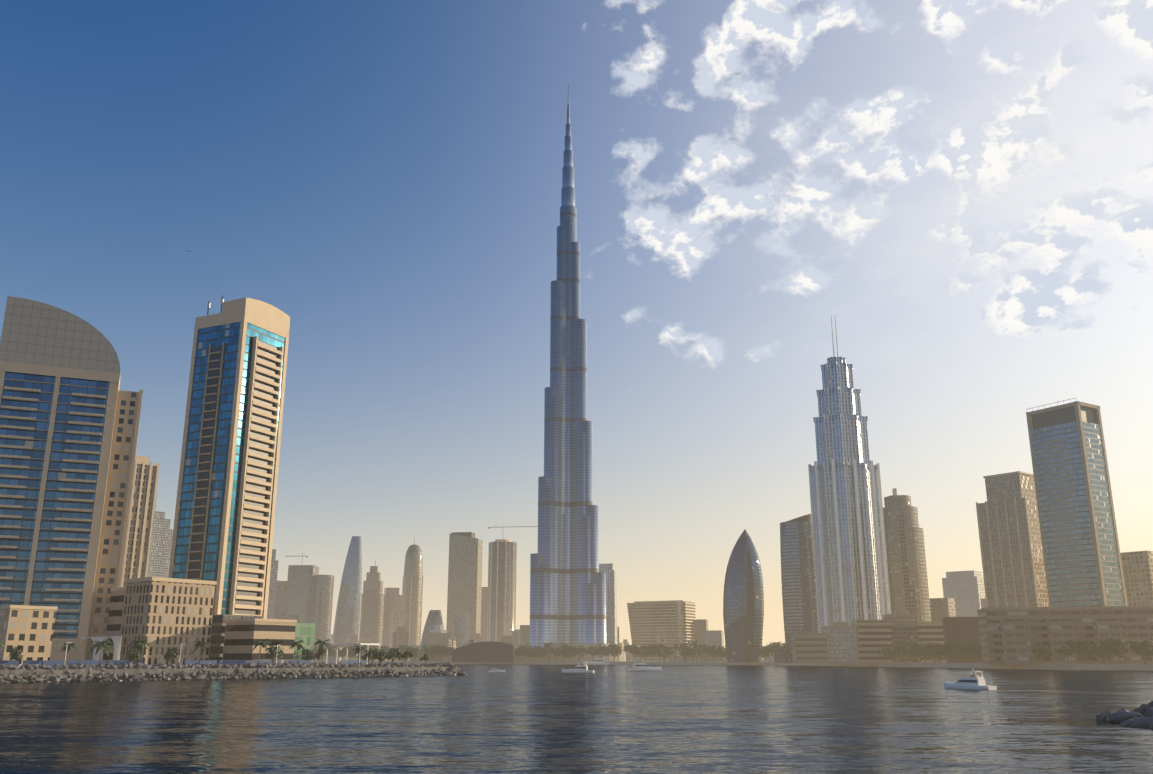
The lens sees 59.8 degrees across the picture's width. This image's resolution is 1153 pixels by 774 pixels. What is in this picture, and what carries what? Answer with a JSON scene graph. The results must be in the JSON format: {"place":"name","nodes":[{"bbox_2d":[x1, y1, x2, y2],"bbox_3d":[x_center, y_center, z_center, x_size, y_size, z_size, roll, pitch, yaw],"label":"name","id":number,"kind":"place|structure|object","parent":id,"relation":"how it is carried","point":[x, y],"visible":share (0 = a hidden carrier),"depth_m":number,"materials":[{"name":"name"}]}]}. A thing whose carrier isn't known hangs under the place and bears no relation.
{"place":"outdoors","nodes":[
{"label":"outdoors","id":0,"kind":"place"},
{"bbox_2d":[0,642,365,669],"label":"promenade","id":1,"kind":"structure","parent":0,"point":[50,663],"depth_m":312.81,"materials":[{"name":"beige concrete"}]},
{"bbox_2d":[0,664,1152,773],"bbox_3d":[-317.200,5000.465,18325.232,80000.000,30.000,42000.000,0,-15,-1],"label":"water","id":2,"kind":"structure","parent":0,"point":[666,719],"depth_m":95.05,"materials":[{"name":"blue liquid"}]},
{"bbox_2d":[0,662,466,682],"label":"breakwater rocks","id":3,"kind":"object","parent":2,"relation":"on","point":[77,672],"visible":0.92,"depth_m":305.71,"materials":[{"name":"grey stone"}]},
{"bbox_2d":[488,667,504,671],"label":"boat","id":4,"kind":"object","parent":2,"relation":"on","point":[497,670],"visible":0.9,"depth_m":490.08,"materials":[{"name":"white"}]},
{"bbox_2d":[562,660,593,672],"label":"yacht","id":5,"kind":"object","parent":2,"relation":"on","point":[581,668],"visible":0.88,"depth_m":459.14,"materials":[{"name":"white"}]},
{"bbox_2d":[583,654,609,664],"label":"ferry boat","id":6,"kind":"object","parent":2,"relation":"on","point":[596,661],"visible":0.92,"depth_m":1161.78,"materials":[{"name":"white"}]},
{"bbox_2d":[625,657,661,670],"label":"yacht","id":7,"kind":"object","parent":2,"relation":"on","point":[640,666],"visible":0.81,"depth_m":526.05,"materials":[{"name":"white"}]},
{"bbox_2d":[944,669,996,689],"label":"yacht","id":8,"kind":"object","parent":2,"relation":"on","point":[974,682],"visible":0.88,"depth_m":202.48,"materials":[{"name":"white"}]},
{"bbox_2d":[1095,701,1152,728],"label":"breakwater rocks","id":9,"kind":"object","parent":2,"relation":"on","point":[1141,716],"visible":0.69,"depth_m":97.50,"materials":[{"name":"grey stone"}]},
{"bbox_2d":[0,0,1152,653],"label":"sky","id":10,"kind":"structure","parent":0,"point":[965,187],"materials":[{"name":"blue"}]},
{"bbox_2d":[313,660,1152,670],"bbox_3d":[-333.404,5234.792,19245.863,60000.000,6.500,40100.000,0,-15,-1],"label":"shoreline","id":11,"kind":"structure","parent":0,"point":[1144,667],"depth_m":823.27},
{"bbox_2d":[0,296,142,664],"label":"tower slab","id":12,"kind":"structure","parent":11,"relation":"on","point":[70,412],"depth_m":365.36,"materials":[{"name":"beige stone"}]},
{"bbox_2d":[120,455,159,586],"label":"beige tower","id":13,"kind":"structure","parent":11,"relation":"on","point":[140,522],"depth_m":530.09,"materials":[{"name":"stone"}]},
{"bbox_2d":[147,497,172,577],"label":"stepped tower","id":14,"kind":"structure","parent":11,"relation":"on","point":[160,549],"depth_m":1470.31,"materials":[{"name":"concrete"}]},
{"bbox_2d":[0,577,379,666],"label":"low-rise buildings","id":15,"kind":"structure","parent":11,"relation":"on","point":[161,615],"depth_m":355.35,"materials":[{"name":"beige concrete"}]},
{"bbox_2d":[0,639,429,664],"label":"palm trees","id":16,"kind":"object","parent":11,"relation":"on","point":[171,654],"visible":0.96,"depth_m":338.73,"materials":[{"name":"green plant"}]},
{"bbox_2d":[168,295,289,618],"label":"teal tower","id":17,"kind":"structure","parent":11,"relation":"on","point":[223,528],"depth_m":412.88,"materials":[{"name":"clear glass"}]},
{"bbox_2d":[267,549,278,618],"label":"tower","id":18,"kind":"structure","parent":11,"relation":"on","point":[272,589],"depth_m":1753.12,"materials":[{"name":"concrete"}]},
{"bbox_2d":[274,581,288,619],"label":"tower","id":19,"kind":"structure","parent":11,"relation":"on","point":[281,599],"depth_m":1939.06,"materials":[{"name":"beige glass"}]},
{"bbox_2d":[285,553,333,660],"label":"tower with crane","id":20,"kind":"object","parent":11,"relation":"on","point":[310,595],"visible":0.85,"depth_m":2122.61,"materials":[{"name":"grey concrete"}]},
{"bbox_2d":[332,536,361,659],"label":"curved tower","id":21,"kind":"structure","parent":11,"relation":"on","point":[348,616],"depth_m":2229.50,"materials":[{"name":"grey glass"}]},
{"bbox_2d":[359,561,383,659],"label":"stepped tower","id":22,"kind":"structure","parent":11,"relation":"on","point":[371,620],"depth_m":2512.71,"materials":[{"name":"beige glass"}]},
{"bbox_2d":[382,588,401,659],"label":"building","id":23,"kind":"structure","parent":11,"relation":"on","point":[392,599],"depth_m":2611.54,"materials":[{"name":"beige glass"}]},
{"bbox_2d":[389,611,405,660],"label":"tower","id":24,"kind":"structure","parent":11,"relation":"on","point":[397,618],"depth_m":2318.50,"materials":[{"name":"concrete"}]},
{"bbox_2d":[401,538,422,660],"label":"skyscraper","id":25,"kind":"structure","parent":11,"relation":"on","point":[412,590],"depth_m":2428.11,"materials":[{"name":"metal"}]},
{"bbox_2d":[420,610,442,655],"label":"building","id":26,"kind":"structure","parent":11,"relation":"on","point":[434,617],"depth_m":1833.36,"materials":[{"name":"grey glass"}]},
{"bbox_2d":[426,633,450,647],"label":"building","id":27,"kind":"structure","parent":11,"relation":"on","point":[431,638],"depth_m":1627.87,"materials":[{"name":"beige concrete"}]},
{"bbox_2d":[446,532,482,639],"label":"building","id":28,"kind":"structure","parent":11,"relation":"on","point":[465,573],"depth_m":2047.27,"materials":[{"name":"grey concrete"}]},
{"bbox_2d":[452,641,514,661],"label":"hall building","id":29,"kind":"structure","parent":11,"relation":"on","point":[489,651],"depth_m":1185.33,"materials":[{"name":"brown concrete"}]},
{"bbox_2d":[480,587,487,641],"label":"tower","id":30,"kind":"structure","parent":11,"relation":"on","point":[484,597],"depth_m":2524.15,"materials":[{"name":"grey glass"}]},
{"bbox_2d":[487,524,537,641],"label":"skyscraper","id":31,"kind":"structure","parent":11,"relation":"on","point":[501,598],"depth_m":2236.47,"materials":[{"name":"grey metal"}]},
{"bbox_2d":[520,625,529,645],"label":"building","id":32,"kind":"structure","parent":11,"relation":"on","point":[524,634],"depth_m":1634.91,"materials":[{"name":"grey concrete"}]},
{"bbox_2d":[314,612,780,661],"bbox_3d":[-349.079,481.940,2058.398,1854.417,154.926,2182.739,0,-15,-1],"label":"skyline building","id":33,"kind":"structure","parent":11,"relation":"on","point":[401,635],"depth_m":1727.00,"materials":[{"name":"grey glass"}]},
{"bbox_2d":[515,85,625,660],"bbox_3d":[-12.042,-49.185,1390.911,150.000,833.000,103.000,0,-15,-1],"label":"skyscraper","id":34,"kind":"structure","parent":11,"relation":"on","point":[567,592],"depth_m":1319.97,"materials":[{"name":"silver metal"}]},
{"bbox_2d":[599,563,617,646],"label":"tower","id":35,"kind":"structure","parent":11,"relation":"on","point":[611,600],"depth_m":1554.43,"materials":[{"name":"silver metal"}]},
{"bbox_2d":[627,600,695,660],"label":"office building","id":36,"kind":"structure","parent":11,"relation":"on","point":[669,623],"depth_m":1442.90,"materials":[{"name":"beige concrete"}]},
{"bbox_2d":[695,619,707,653],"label":"building","id":37,"kind":"structure","parent":11,"relation":"on","point":[701,626],"depth_m":1450.98,"materials":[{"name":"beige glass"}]},
{"bbox_2d":[705,630,723,655],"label":"building","id":38,"kind":"structure","parent":11,"relation":"on","point":[714,637],"depth_m":1351.35,"materials":[{"name":"concrete"}]},
{"bbox_2d":[313,637,1152,663],"bbox_3d":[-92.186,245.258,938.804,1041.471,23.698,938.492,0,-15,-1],"label":"shore trees","id":39,"kind":"object","parent":11,"relation":"on","point":[1081,647],"visible":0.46,"depth_m":1102.83,"materials":[{"name":"green plant"}]},
{"bbox_2d":[723,529,763,661],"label":"curved skyscraper","id":40,"kind":"structure","parent":11,"relation":"on","point":[743,606],"depth_m":1069.00,"materials":[{"name":"grey glass"},{"name":"metal"}]},
{"bbox_2d":[780,514,818,646],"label":"skyscraper","id":41,"kind":"structure","parent":11,"relation":"on","point":[799,601],"depth_m":1023.46,"materials":[{"name":"concrete"}]},
{"bbox_2d":[774,316,890,662],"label":"tiered tower","id":42,"kind":"structure","parent":11,"relation":"on","point":[850,560],"depth_m":937.60,"materials":[{"name":"silver metal"}]},
{"bbox_2d":[883,488,930,621],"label":"tan tower","id":43,"kind":"structure","parent":11,"relation":"on","point":[906,565],"depth_m":981.26,"materials":[{"name":"beige concrete"}]},
{"bbox_2d":[929,598,955,621],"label":"building","id":44,"kind":"structure","parent":11,"relation":"on","point":[940,608],"depth_m":1118.55,"materials":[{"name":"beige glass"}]},
{"bbox_2d":[942,570,985,616],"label":"building","id":45,"kind":"structure","parent":11,"relation":"on","point":[965,590],"depth_m":1316.06,"materials":[{"name":"concrete"}]},
{"bbox_2d":[791,606,1152,664],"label":"low-rise buildings","id":46,"kind":"structure","parent":11,"relation":"on","point":[1008,635],"depth_m":621.43,"materials":[{"name":"beige concrete"}]},
{"bbox_2d":[980,598,986,608],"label":"building","id":47,"kind":"structure","parent":11,"relation":"on","point":[983,603],"depth_m":1179.25,"materials":[{"name":"concrete"}]},
{"bbox_2d":[976,471,1048,607],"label":"beige tower","id":48,"kind":"structure","parent":11,"relation":"on","point":[1013,566],"depth_m":807.98,"materials":[{"name":"stone"}]},
{"bbox_2d":[1026,398,1127,606],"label":"high-rise tower","id":49,"kind":"structure","parent":11,"relation":"on","point":[1080,541],"depth_m":694.54,"materials":[{"name":"grey glass"}]},
{"bbox_2d":[1120,551,1152,605],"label":"high-rise building","id":50,"kind":"structure","parent":11,"relation":"on","point":[1137,567],"depth_m":778.23,"materials":[{"name":"concrete"}]}
]}

